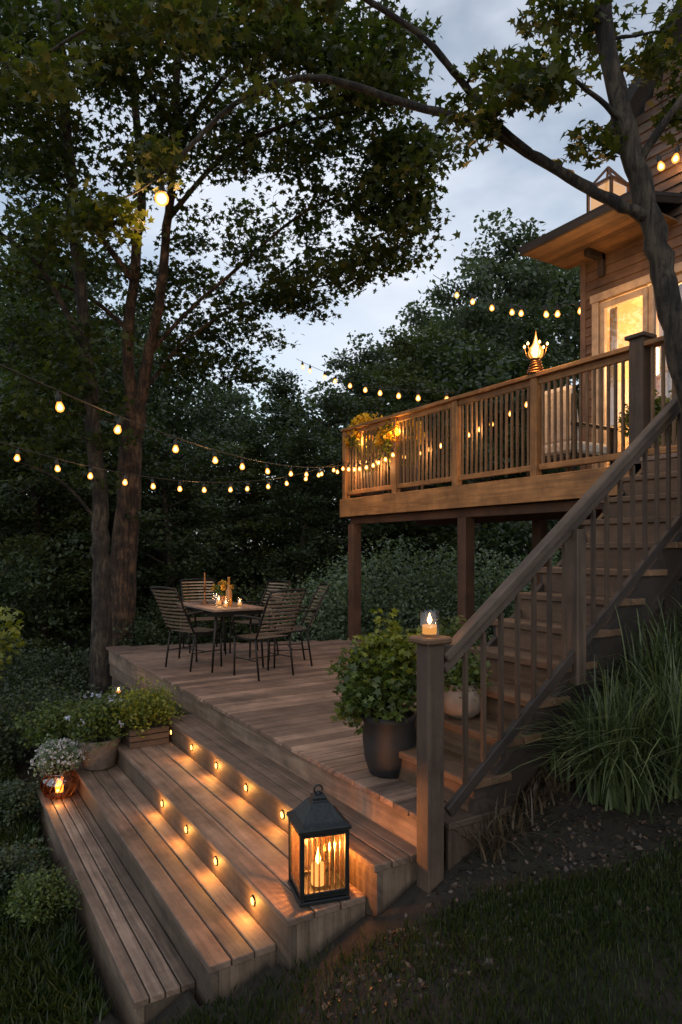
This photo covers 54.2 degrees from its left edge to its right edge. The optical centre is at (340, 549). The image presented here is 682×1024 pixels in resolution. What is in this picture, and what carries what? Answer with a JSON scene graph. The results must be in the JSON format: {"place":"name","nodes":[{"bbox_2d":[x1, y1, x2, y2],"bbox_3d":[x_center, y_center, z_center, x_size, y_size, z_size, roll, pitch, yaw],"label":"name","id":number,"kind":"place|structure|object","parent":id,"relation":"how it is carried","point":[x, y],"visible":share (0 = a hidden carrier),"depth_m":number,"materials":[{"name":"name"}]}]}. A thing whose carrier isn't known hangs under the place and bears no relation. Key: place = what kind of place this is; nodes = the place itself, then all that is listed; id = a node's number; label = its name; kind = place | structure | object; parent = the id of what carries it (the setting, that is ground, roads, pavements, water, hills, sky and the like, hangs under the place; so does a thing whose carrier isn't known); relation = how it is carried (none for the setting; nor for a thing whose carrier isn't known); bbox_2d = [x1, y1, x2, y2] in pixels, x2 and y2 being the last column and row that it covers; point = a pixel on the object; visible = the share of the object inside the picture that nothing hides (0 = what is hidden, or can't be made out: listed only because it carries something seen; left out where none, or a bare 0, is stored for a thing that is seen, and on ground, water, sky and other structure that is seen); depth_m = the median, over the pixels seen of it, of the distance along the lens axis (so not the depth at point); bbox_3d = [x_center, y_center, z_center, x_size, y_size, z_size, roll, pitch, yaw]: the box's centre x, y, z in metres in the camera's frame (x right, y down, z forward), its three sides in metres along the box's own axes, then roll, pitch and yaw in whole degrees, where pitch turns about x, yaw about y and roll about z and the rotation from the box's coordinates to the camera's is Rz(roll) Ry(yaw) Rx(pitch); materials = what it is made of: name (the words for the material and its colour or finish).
{"place":"outdoors","nodes":[
{"label":"outdoors","id":0,"kind":"place"},
{"bbox_2d":[0,0,676,547],"label":"sky","id":1,"kind":"structure","parent":0,"point":[496,180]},
{"bbox_2d":[0,551,681,1023],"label":"ground","id":2,"kind":"structure","parent":0,"point":[412,899],"depth_m":3.11,"materials":[{"name":"plant"}]},
{"bbox_2d":[0,606,25,680],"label":"young maple","id":3,"kind":"object","parent":2,"relation":"on","point":[15,635],"visible":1,"depth_m":7.42,"materials":[{"name":"green plant"}]},
{"bbox_2d":[0,774,42,827],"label":"garden shrub","id":4,"kind":"object","parent":2,"relation":"on","point":[28,797],"visible":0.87,"depth_m":5.82,"materials":[{"name":"green plant"}]},
{"bbox_2d":[0,828,54,897],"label":"garden shrub","id":5,"kind":"object","parent":2,"relation":"on","point":[13,861],"visible":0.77,"depth_m":4.65,"materials":[{"name":"green plant"}]},
{"bbox_2d":[0,687,58,771],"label":"garden shrub","id":6,"kind":"object","parent":2,"relation":"on","point":[4,739],"visible":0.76,"depth_m":7.50,"materials":[{"name":"green plant"}]},
{"bbox_2d":[0,630,73,709],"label":"garden shrub","id":7,"kind":"object","parent":2,"relation":"on","point":[6,673],"visible":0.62,"depth_m":9.96,"materials":[{"name":"green plant"}]},
{"bbox_2d":[0,865,82,931],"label":"garden shrub","id":8,"kind":"object","parent":2,"relation":"on","point":[33,898],"visible":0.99,"depth_m":4.21,"materials":[{"name":"green plant"}]},
{"bbox_2d":[0,369,92,674],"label":"forest tree","id":9,"kind":"object","parent":2,"relation":"on","point":[26,597],"visible":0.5,"depth_m":12.26,"materials":[{"name":"green plant"}]},
{"bbox_2d":[7,644,89,703],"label":"garden shrub","id":10,"kind":"object","parent":2,"relation":"on","point":[84,665],"visible":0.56,"depth_m":10.39,"materials":[{"name":"green plant"}]},
{"bbox_2d":[0,669,99,755],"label":"garden shrub","id":11,"kind":"object","parent":2,"relation":"on","point":[16,690],"visible":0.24,"depth_m":8.69,"materials":[{"name":"green plant"}]},
{"bbox_2d":[0,225,106,524],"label":"forest tree","id":12,"kind":"object","parent":2,"relation":"on","point":[11,254],"visible":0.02,"depth_m":22.34,"materials":[{"name":"green plant"}]},
{"bbox_2d":[10,695,97,778],"bbox_3d":[-2.705,1.937,6.449,0.767,1.026,0.791,0,0,45],"label":"shrub","id":13,"kind":"object","parent":2,"relation":"on","point":[55,728],"visible":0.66,"depth_m":6.33,"materials":[{"name":"plant"}]},
{"bbox_2d":[0,397,113,668],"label":"forest tree","id":14,"kind":"object","parent":2,"relation":"on","point":[78,522],"visible":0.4,"depth_m":13.12,"materials":[{"name":"green plant"}]},
{"bbox_2d":[0,745,114,1023],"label":"ground cover","id":15,"kind":"object","parent":2,"relation":"on","point":[42,949],"visible":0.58,"depth_m":3.73,"materials":[{"name":"green plant"}]},
{"bbox_2d":[0,286,121,640],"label":"forest tree","id":16,"kind":"object","parent":2,"relation":"on","point":[5,346],"visible":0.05,"depth_m":15.49,"materials":[{"name":"green plant"}]},
{"bbox_2d":[21,690,105,751],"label":"garden shrub","id":17,"kind":"object","parent":2,"relation":"on","point":[76,699],"visible":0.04,"depth_m":8.17,"materials":[{"name":"green plant"}]},
{"bbox_2d":[0,0,144,700],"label":"broadleaf tree","id":18,"kind":"object","parent":2,"relation":"on","point":[86,357],"visible":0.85,"depth_m":9.36,"materials":[{"name":"green plant"}]},
{"bbox_2d":[2,233,185,549],"bbox_3d":[-8.762,-3.908,22.187,8.021,12.397,7.761,0,0,-16],"label":"forest tree","id":19,"kind":"object","parent":2,"relation":"on","point":[91,289],"visible":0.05,"depth_m":21.62,"materials":[{"name":"green plant"}]},
{"bbox_2d":[0,297,203,639],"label":"forest tree","id":20,"kind":"object","parent":2,"relation":"on","point":[149,409],"visible":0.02,"depth_m":16.86,"materials":[{"name":"green plant"}]},
{"bbox_2d":[64,686,139,762],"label":"shrub","id":21,"kind":"object","parent":2,"relation":"on","point":[108,693],"visible":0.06,"depth_m":6.64,"materials":[{"name":"plant"}]},
{"bbox_2d":[0,400,236,666],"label":"forest tree","id":22,"kind":"object","parent":2,"relation":"on","point":[87,623],"visible":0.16,"depth_m":14.27,"materials":[{"name":"green plant"}]},
{"bbox_2d":[84,340,194,603],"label":"forest tree","id":23,"kind":"object","parent":2,"relation":"on","point":[141,347],"visible":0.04,"depth_m":19.61,"materials":[{"name":"green plant"}]},
{"bbox_2d":[112,611,176,645],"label":"background shrub","id":24,"kind":"object","parent":2,"relation":"on","point":[148,636],"visible":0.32,"depth_m":11.08,"materials":[{"name":"green plant"}]},
{"bbox_2d":[40,418,280,644],"bbox_3d":[-3.752,0.049,13.795,4.767,5.175,4.927,0,0,40],"label":"forest tree","id":25,"kind":"object","parent":2,"relation":"on","point":[162,466],"visible":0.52,"depth_m":13.43,"materials":[{"name":"green plant"}]},
{"bbox_2d":[74,295,264,589],"bbox_3d":[-7.139,-3.581,23.764,8.261,11.615,7.202,0,0,16],"label":"forest tree","id":26,"kind":"object","parent":2,"relation":"on","point":[141,331],"visible":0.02,"depth_m":23.18,"materials":[{"name":"green plant"}]},
{"bbox_2d":[103,350,271,633],"bbox_3d":[-4.481,-1.289,17.802,5.211,7.532,5.042,0,0,-40],"label":"forest tree","id":27,"kind":"object","parent":2,"relation":"on","point":[176,392],"visible":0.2,"depth_m":17.66,"materials":[{"name":"green plant"}]},
{"bbox_2d":[134,589,244,644],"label":"background shrub","id":28,"kind":"object","parent":2,"relation":"on","point":[158,623],"visible":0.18,"depth_m":12.33,"materials":[{"name":"green plant"}]},
{"bbox_2d":[142,441,310,639],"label":"forest tree","id":29,"kind":"object","parent":2,"relation":"on","point":[187,490],"visible":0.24,"depth_m":15.11,"materials":[{"name":"green plant"}]},
{"bbox_2d":[37,714,416,1023],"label":"deck steps","id":30,"kind":"structure","parent":2,"relation":"on","point":[172,854],"depth_m":4.02,"materials":[{"name":"brown wood"}]},
{"bbox_2d":[28,733,89,799],"bbox_3d":[-2.485,1.894,5.849,0.488,0.540,0.499,0,0,-32],"label":"flower pot","id":31,"kind":"object","parent":30,"relation":"on","point":[59,780],"visible":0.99,"depth_m":5.76,"materials":[{"name":"orange glass"}]},
{"bbox_2d":[63,690,131,770],"bbox_3d":[-2.202,1.625,6.056,0.590,0.691,0.646,0,0,-32],"label":"flower pot","id":32,"kind":"object","parent":30,"relation":"on","point":[102,742],"visible":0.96,"depth_m":5.94,"materials":[{"name":"stone"}]},
{"bbox_2d":[108,675,184,748],"bbox_3d":[-1.839,1.482,6.198,0.717,0.593,0.637,0,0,-32],"label":"flower pot","id":33,"kind":"object","parent":30,"relation":"on","point":[145,731],"visible":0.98,"depth_m":6.07,"materials":[{"name":"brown wood"}]},
{"bbox_2d":[286,784,351,907],"bbox_3d":[-0.119,1.500,3.477,0.276,0.559,0.276,0,0,-18],"label":"lantern","id":34,"kind":"object","parent":30,"relation":"on","point":[317,814],"visible":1,"depth_m":3.40,"materials":[{"name":"metal"}]},
{"bbox_2d":[169,385,285,588],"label":"forest tree","id":35,"kind":"object","parent":2,"relation":"on","point":[244,397],"visible":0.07,"depth_m":21.71,"materials":[{"name":"green plant"}]},
{"bbox_2d":[173,569,292,643],"bbox_3d":[-2.103,1.579,13.301,2.516,2.400,2.759,0,0,-32],"label":"background shrub","id":36,"kind":"object","parent":2,"relation":"on","point":[242,618],"visible":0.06,"depth_m":12.93,"materials":[{"name":"green plant"}]},
{"bbox_2d":[0,0,471,645],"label":"broadleaf tree","id":37,"kind":"object","parent":2,"relation":"on","point":[388,188],"visible":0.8,"depth_m":9.49,"materials":[{"name":"green plant"}]},
{"bbox_2d":[201,418,310,603],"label":"forest tree","id":38,"kind":"object","parent":2,"relation":"on","point":[252,438],"visible":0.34,"depth_m":15.78,"materials":[{"name":"green plant"}]},
{"bbox_2d":[106,639,447,854],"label":"wooden deck","id":39,"kind":"structure","parent":2,"relation":"on","point":[280,713],"depth_m":6.08,"materials":[{"name":"brown wood"}]},
{"bbox_2d":[149,586,222,671],"bbox_3d":[-1.847,0.907,7.897,0.556,0.989,0.727,0,0,40],"label":"dining chair","id":40,"kind":"object","parent":39,"relation":"on","point":[195,630],"visible":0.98,"depth_m":7.77,"materials":[{"name":"wood"}]},
{"bbox_2d":[180,578,224,652],"bbox_3d":[-1.974,0.907,9.456,0.556,0.989,0.727,0,0,-24],"label":"dining chair","id":41,"kind":"object","parent":39,"relation":"on","point":[203,618],"visible":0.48,"depth_m":9.63,"materials":[{"name":"metal"}]},
{"bbox_2d":[178,601,266,672],"bbox_3d":[-1.508,1.040,8.277,0.664,0.721,1.350,0,0,-32],"label":"dining table","id":42,"kind":"object","parent":39,"relation":"on","point":[213,609],"visible":0.9,"depth_m":7.88,"materials":[{"name":"brown wood"}]},
{"bbox_2d":[209,579,233,603],"bbox_3d":[-1.508,0.526,8.455,0.292,0.309,0.330,0,0,10],"label":"flower vase","id":43,"kind":"object","parent":42,"relation":"on","point":[220,591],"visible":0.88,"depth_m":8.38,"materials":[{"name":"orange plant"}]},
{"bbox_2d":[226,577,231,605],"bbox_3d":[-1.364,0.504,8.101,0.076,0.352,0.074,0,0,-32],"label":"bottle","id":44,"kind":"object","parent":42,"relation":"on","point":[228,596],"visible":0.92,"depth_m":8.07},
{"bbox_2d":[229,580,290,657],"bbox_3d":[-1.080,0.907,9.069,0.727,0.989,0.556,0,0,-42],"label":"dining chair","id":45,"kind":"object","parent":39,"relation":"on","point":[254,622],"visible":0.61,"depth_m":9.07,"materials":[{"name":"metal"}]},
{"bbox_2d":[232,589,306,680],"bbox_3d":[-0.777,0.907,7.358,0.556,0.989,0.727,0,0,-44],"label":"dining chair","id":46,"kind":"object","parent":39,"relation":"on","point":[255,637],"visible":1,"depth_m":7.24,"materials":[{"name":"wood"},{"name":"black metal"}]},
{"bbox_2d":[268,583,329,667],"bbox_3d":[-0.508,0.907,8.235,0.727,0.989,0.556,0,0,-14],"label":"dining chair","id":47,"kind":"object","parent":39,"relation":"on","point":[299,627],"visible":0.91,"depth_m":8.13,"materials":[{"name":"wood"},{"name":"black metal"}]},
{"bbox_2d":[325,607,422,778],"bbox_3d":[0.235,0.877,4.208,0.654,1.046,0.691,0,0,-32],"label":"potted shrub","id":48,"kind":"object","parent":39,"relation":"on","point":[378,689],"visible":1,"depth_m":4.07,"materials":[{"name":"green plant"}]},
{"bbox_2d":[410,615,490,663],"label":"potted plant","id":49,"kind":"object","parent":39,"relation":"on","point":[443,631],"visible":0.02,"depth_m":5.36,"materials":[{"name":"green plant"}]},
{"bbox_2d":[398,458,681,869],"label":"staircase","id":50,"kind":"structure","parent":39,"relation":"on","point":[660,577],"depth_m":4.18,"materials":[{"name":"brown wood"}]},
{"bbox_2d":[444,644,493,719],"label":"potted plant","id":51,"kind":"object","parent":50,"relation":"on","point":[453,693],"visible":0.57,"depth_m":4.04,"materials":[{"name":"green plant"}]},
{"bbox_2d":[409,395,681,892],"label":"stair railing","id":52,"kind":"object","parent":50,"relation":"attached to","point":[436,658],"visible":0.94,"depth_m":3.73,"materials":[{"name":"brown wood"}]},
{"bbox_2d":[422,613,436,634],"bbox_3d":[0.452,0.375,3.402,0.104,0.130,0.104,0,0,-32],"label":"candle","id":53,"kind":"object","parent":52,"relation":"on","point":[429,629],"visible":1,"depth_m":3.38,"materials":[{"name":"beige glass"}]},
{"bbox_2d":[222,365,337,600],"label":"forest tree","id":54,"kind":"object","parent":2,"relation":"on","point":[284,389],"visible":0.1,"depth_m":17.83,"materials":[{"name":"green plant"}]},
{"bbox_2d":[226,571,342,642],"bbox_3d":[-1.044,1.574,13.036,2.562,2.293,2.535,0,0,-32],"label":"background shrub","id":55,"kind":"object","parent":2,"relation":"on","point":[258,595],"visible":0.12,"depth_m":12.67,"materials":[{"name":"green plant"}]},
{"bbox_2d":[225,421,348,641],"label":"forest tree","id":56,"kind":"object","parent":2,"relation":"on","point":[300,453],"visible":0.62,"depth_m":14.28,"materials":[{"name":"green plant"}]},
{"bbox_2d":[7,259,578,576],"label":"woodland","id":57,"kind":"object","parent":2,"relation":"on","point":[250,411],"depth_m":35.20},
{"bbox_2d":[239,381,393,633],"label":"forest tree","id":58,"kind":"object","parent":2,"relation":"on","point":[331,400],"visible":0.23,"depth_m":16.59,"materials":[{"name":"green plant"}]},
{"bbox_2d":[264,555,395,641],"bbox_3d":[-0.157,1.397,12.161,2.393,2.613,2.484,0,0,-32],"label":"background shrub","id":59,"kind":"object","parent":2,"relation":"on","point":[323,625],"visible":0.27,"depth_m":11.83,"materials":[{"name":"green plant"}]},
{"bbox_2d":[0,0,681,413],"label":"maple tree","id":60,"kind":"object","parent":2,"relation":"on","point":[520,80],"visible":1,"depth_m":4.32,"materials":[{"name":"green plant"}]},
{"bbox_2d":[155,167,168,205],"bbox_3d":[-1.237,-2.530,4.599,0.096,0.308,0.094,0,0,-32],"label":"pendant globe","id":61,"kind":"object","parent":60,"relation":"hanging from","point":[161,198],"visible":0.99,"depth_m":4.57,"materials":[{"name":"glass"}]},
{"bbox_2d":[258,414,456,635],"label":"forest tree","id":62,"kind":"object","parent":2,"relation":"on","point":[329,548],"visible":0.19,"depth_m":14.35,"materials":[{"name":"green plant"}]},
{"bbox_2d":[285,330,432,577],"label":"forest tree","id":63,"kind":"object","parent":2,"relation":"on","point":[373,356],"visible":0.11,"depth_m":19.64,"materials":[{"name":"green plant"}]},
{"bbox_2d":[327,358,408,534],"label":"forest tree","id":64,"kind":"object","parent":2,"relation":"on","point":[356,401],"visible":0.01,"depth_m":27.27,"materials":[{"name":"green plant"}]},
{"bbox_2d":[302,532,474,640],"bbox_3d":[0.826,1.184,11.935,3.073,3.049,3.068,0,0,-32],"label":"background shrub","id":65,"kind":"object","parent":2,"relation":"on","point":[396,586],"visible":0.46,"depth_m":11.65,"materials":[{"name":"green plant"}]},
{"bbox_2d":[343,401,455,639],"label":"forest tree","id":66,"kind":"object","parent":2,"relation":"on","point":[395,408],"visible":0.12,"depth_m":14.26,"materials":[{"name":"green plant"}]},
{"bbox_2d":[336,370,496,598],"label":"forest tree","id":67,"kind":"object","parent":2,"relation":"on","point":[429,400],"visible":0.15,"depth_m":15.08,"materials":[{"name":"green plant"}]},
{"bbox_2d":[350,300,483,433],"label":"forest tree","id":68,"kind":"object","parent":2,"relation":"on","point":[415,320],"visible":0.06,"depth_m":26.43,"materials":[{"name":"green plant"}]},
{"bbox_2d":[328,322,509,632],"bbox_3d":[2.148,-1.739,17.698,4.985,8.514,4.654,0,0,45],"label":"forest tree","id":69,"kind":"object","parent":2,"relation":"on","point":[406,348],"visible":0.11,"depth_m":17.57,"materials":[{"name":"green plant"}]},
{"bbox_2d":[369,537,514,645],"bbox_3d":[1.794,1.328,12.189,2.504,3.168,2.740,0,0,-32],"label":"background shrub","id":70,"kind":"object","parent":2,"relation":"on","point":[443,608],"visible":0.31,"depth_m":11.92,"materials":[{"name":"green plant"}]},
{"bbox_2d":[341,322,579,630],"bbox_3d":[3.858,-1.442,16.218,7.534,8.040,6.568,0,0,-29],"label":"forest tree","id":71,"kind":"object","parent":2,"relation":"on","point":[462,363],"visible":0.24,"depth_m":14.93,"materials":[{"name":"green plant"}]},
{"bbox_2d":[425,532,530,643],"bbox_3d":[2.950,1.161,12.688,2.827,3.015,2.790,0,0,-32],"label":"background shrub","id":72,"kind":"object","parent":2,"relation":"on","point":[494,579],"visible":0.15,"depth_m":12.26,"materials":[{"name":"green plant"}]},
{"bbox_2d":[410,252,550,572],"bbox_3d":[3.698,-2.830,19.295,4.970,10.584,5.602,0,0,-4],"label":"forest tree","id":73,"kind":"object","parent":2,"relation":"on","point":[473,316],"visible":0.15,"depth_m":18.53,"materials":[{"name":"green plant"}]},
{"bbox_2d":[391,207,579,562],"bbox_3d":[5.760,-3.989,21.089,7.896,12.714,7.006,0,0,-39],"label":"forest tree","id":74,"kind":"object","parent":2,"relation":"on","point":[515,268],"visible":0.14,"depth_m":20.07,"materials":[{"name":"green plant"}]},
{"bbox_2d":[444,795,535,862],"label":"ornamental grass","id":75,"kind":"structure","parent":2,"relation":"on","point":[495,843],"depth_m":3.45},
{"bbox_2d":[299,782,681,1022],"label":"leaf litter","id":76,"kind":"object","parent":2,"relation":"on","point":[571,855],"visible":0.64,"depth_m":3.19,"materials":[{"name":"plant"}]},
{"bbox_2d":[432,267,579,561],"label":"forest tree","id":77,"kind":"object","parent":2,"relation":"on","point":[572,294],"visible":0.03,"depth_m":20.50,"materials":[{"name":"green plant"}]},
{"bbox_2d":[340,453,676,640],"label":"raised deck","id":78,"kind":"structure","parent":2,"relation":"on","point":[539,501],"depth_m":8.19,"materials":[{"name":"brown wood"}]},
{"bbox_2d":[343,412,386,496],"bbox_3d":[0.411,-1.456,10.276,0.727,1.352,0.798,0,0,-32],"label":"flower pot","id":79,"kind":"object","parent":78,"relation":"on","point":[358,419],"visible":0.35,"depth_m":10.14,"materials":[{"name":"ceramic"}]},
{"bbox_2d":[374,412,424,491],"bbox_3d":[0.858,-1.370,9.469,0.760,1.181,0.753,0,0,-32],"label":"flower pot","id":80,"kind":"object","parent":78,"relation":"on","point":[387,435],"visible":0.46,"depth_m":9.35,"materials":[{"name":"ceramic"}]},
{"bbox_2d":[341,331,676,498],"bbox_3d":[2.152,-1.218,8.498,1.770,1.475,5.460,0,0,-32],"label":"deck railing","id":81,"kind":"object","parent":78,"relation":"on","point":[638,353],"visible":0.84,"depth_m":7.26,"materials":[{"name":"brown wood"}]},
{"bbox_2d":[0,364,340,476],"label":"string light","id":82,"kind":"object","parent":81,"relation":"hanging from","point":[59,407],"visible":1,"depth_m":4.95,"materials":[{"name":"rubber"}]},
{"bbox_2d":[0,442,342,492],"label":"string light","id":83,"kind":"object","parent":81,"relation":"hanging from","point":[58,469],"visible":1,"depth_m":7.21,"materials":[{"name":"glass"}]},
{"bbox_2d":[341,445,395,471],"bbox_3d":[0.365,-1.294,9.677,0.066,0.262,1.452,0,0,-32],"label":"string light","id":84,"kind":"object","parent":81,"relation":"hanging from","point":[372,465],"visible":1,"depth_m":9.62,"materials":[{"name":"glass"}]},
{"bbox_2d":[296,358,447,400],"bbox_3d":[0.276,-2.967,11.197,0.081,2.111,6.108,0,0,-23],"label":"string light","id":85,"kind":"object","parent":81,"relation":"hanging from","point":[398,396],"visible":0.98,"depth_m":10.48,"materials":[{"name":"rubber"}]},
{"bbox_2d":[354,395,526,463],"bbox_3d":[1.173,-1.508,8.796,0.069,0.494,3.702,0,0,-32],"label":"string light","id":86,"kind":"object","parent":81,"relation":"hanging from","point":[464,428],"visible":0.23,"depth_m":8.08,"materials":[{"name":"rubber"}]},
{"bbox_2d":[523,332,548,374],"bbox_3d":[2.082,-2.106,7.124,0.264,0.473,0.232,0,0,-32],"label":"torch lamp","id":87,"kind":"object","parent":81,"relation":"on","point":[535,351],"visible":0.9,"depth_m":7.07,"materials":[{"name":"gold metal"}]},
{"bbox_2d":[526,385,614,476],"bbox_3d":[2.688,-1.310,7.795,0.762,1.060,0.720,0,0,-32],"label":"armchair","id":88,"kind":"object","parent":78,"relation":"on","point":[570,468],"visible":0.19,"depth_m":7.52,"materials":[{"name":"fabric"}]},
{"bbox_2d":[618,390,676,455],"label":"potted plant","id":89,"kind":"object","parent":78,"relation":"on","point":[657,406],"visible":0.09,"depth_m":7.36,"materials":[{"name":"green plant"}]},
{"bbox_2d":[475,784,559,845],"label":"ornamental grass","id":90,"kind":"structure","parent":2,"relation":"on","point":[511,815],"depth_m":3.57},
{"bbox_2d":[475,293,579,597],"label":"forest tree","id":91,"kind":"object","parent":2,"relation":"on","point":[542,328],"visible":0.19,"depth_m":16.74,"materials":[{"name":"green plant"}]},
{"bbox_2d":[500,772,582,814],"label":"ornamental grass","id":92,"kind":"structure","parent":2,"relation":"on","point":[533,791],"depth_m":3.71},
{"bbox_2d":[535,751,583,795],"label":"ornamental grass","id":93,"kind":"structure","parent":2,"relation":"on","point":[555,781],"depth_m":3.82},
{"bbox_2d":[459,657,681,823],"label":"ornamental grass","id":94,"kind":"object","parent":2,"relation":"on","point":[622,788],"depth_m":3.49,"materials":[{"name":"plant"}]},
{"bbox_2d":[517,3,681,595],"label":"house","id":95,"kind":"structure","parent":2,"relation":"on","point":[600,244],"depth_m":8.00,"materials":[{"name":"brown wood"}]},
{"bbox_2d":[434,275,579,317],"bbox_3d":[2.348,-3.802,9.774,0.085,1.489,2.964,0,0,-34],"label":"string light","id":96,"kind":"object","parent":95,"relation":"hanging from","point":[521,312],"visible":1,"depth_m":9.47,"materials":[{"name":"glass"}]},
{"bbox_2d":[586,166,629,212],"bbox_3d":[3.212,-4.229,8.015,0.351,0.759,0.351,0,0,-32],"label":"roof window","id":97,"kind":"structure","parent":95,"relation":"in","point":[610,186],"depth_m":7.93,"materials":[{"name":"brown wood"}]},
{"bbox_2d":[590,262,681,468],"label":"glass door","id":98,"kind":"structure","parent":95,"relation":"in","point":[634,289],"depth_m":8.20,"materials":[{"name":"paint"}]},
{"bbox_2d":[654,144,681,170],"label":"string light","id":99,"kind":"object","parent":95,"relation":"hanging from","point":[674,159],"visible":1,"depth_m":7.48,"materials":[{"name":"glass"}]},
{"bbox_2d":[542,692,672,788],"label":"ornamental grass","id":100,"kind":"object","parent":2,"relation":"on","point":[558,764],"depth_m":3.81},
{"bbox_2d":[540,644,681,801],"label":"ornamental grass","id":101,"kind":"object","parent":2,"relation":"on","point":[671,787],"depth_m":3.48,"materials":[{"name":"plant"}]},
{"bbox_2d":[543,596,681,735],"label":"ornamental grass","id":102,"kind":"object","parent":2,"relation":"on","point":[656,668],"depth_m":3.96,"materials":[{"name":"plant"}]},
{"bbox_2d":[622,585,681,673],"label":"ornamental grass","id":103,"kind":"object","parent":2,"relation":"on","point":[680,629],"depth_m":4.24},
{"bbox_2d":[154,826,681,1023],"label":"lawn grass","id":104,"kind":"structure","parent":0,"point":[583,904],"depth_m":2.88,"materials":[{"name":"plant"}]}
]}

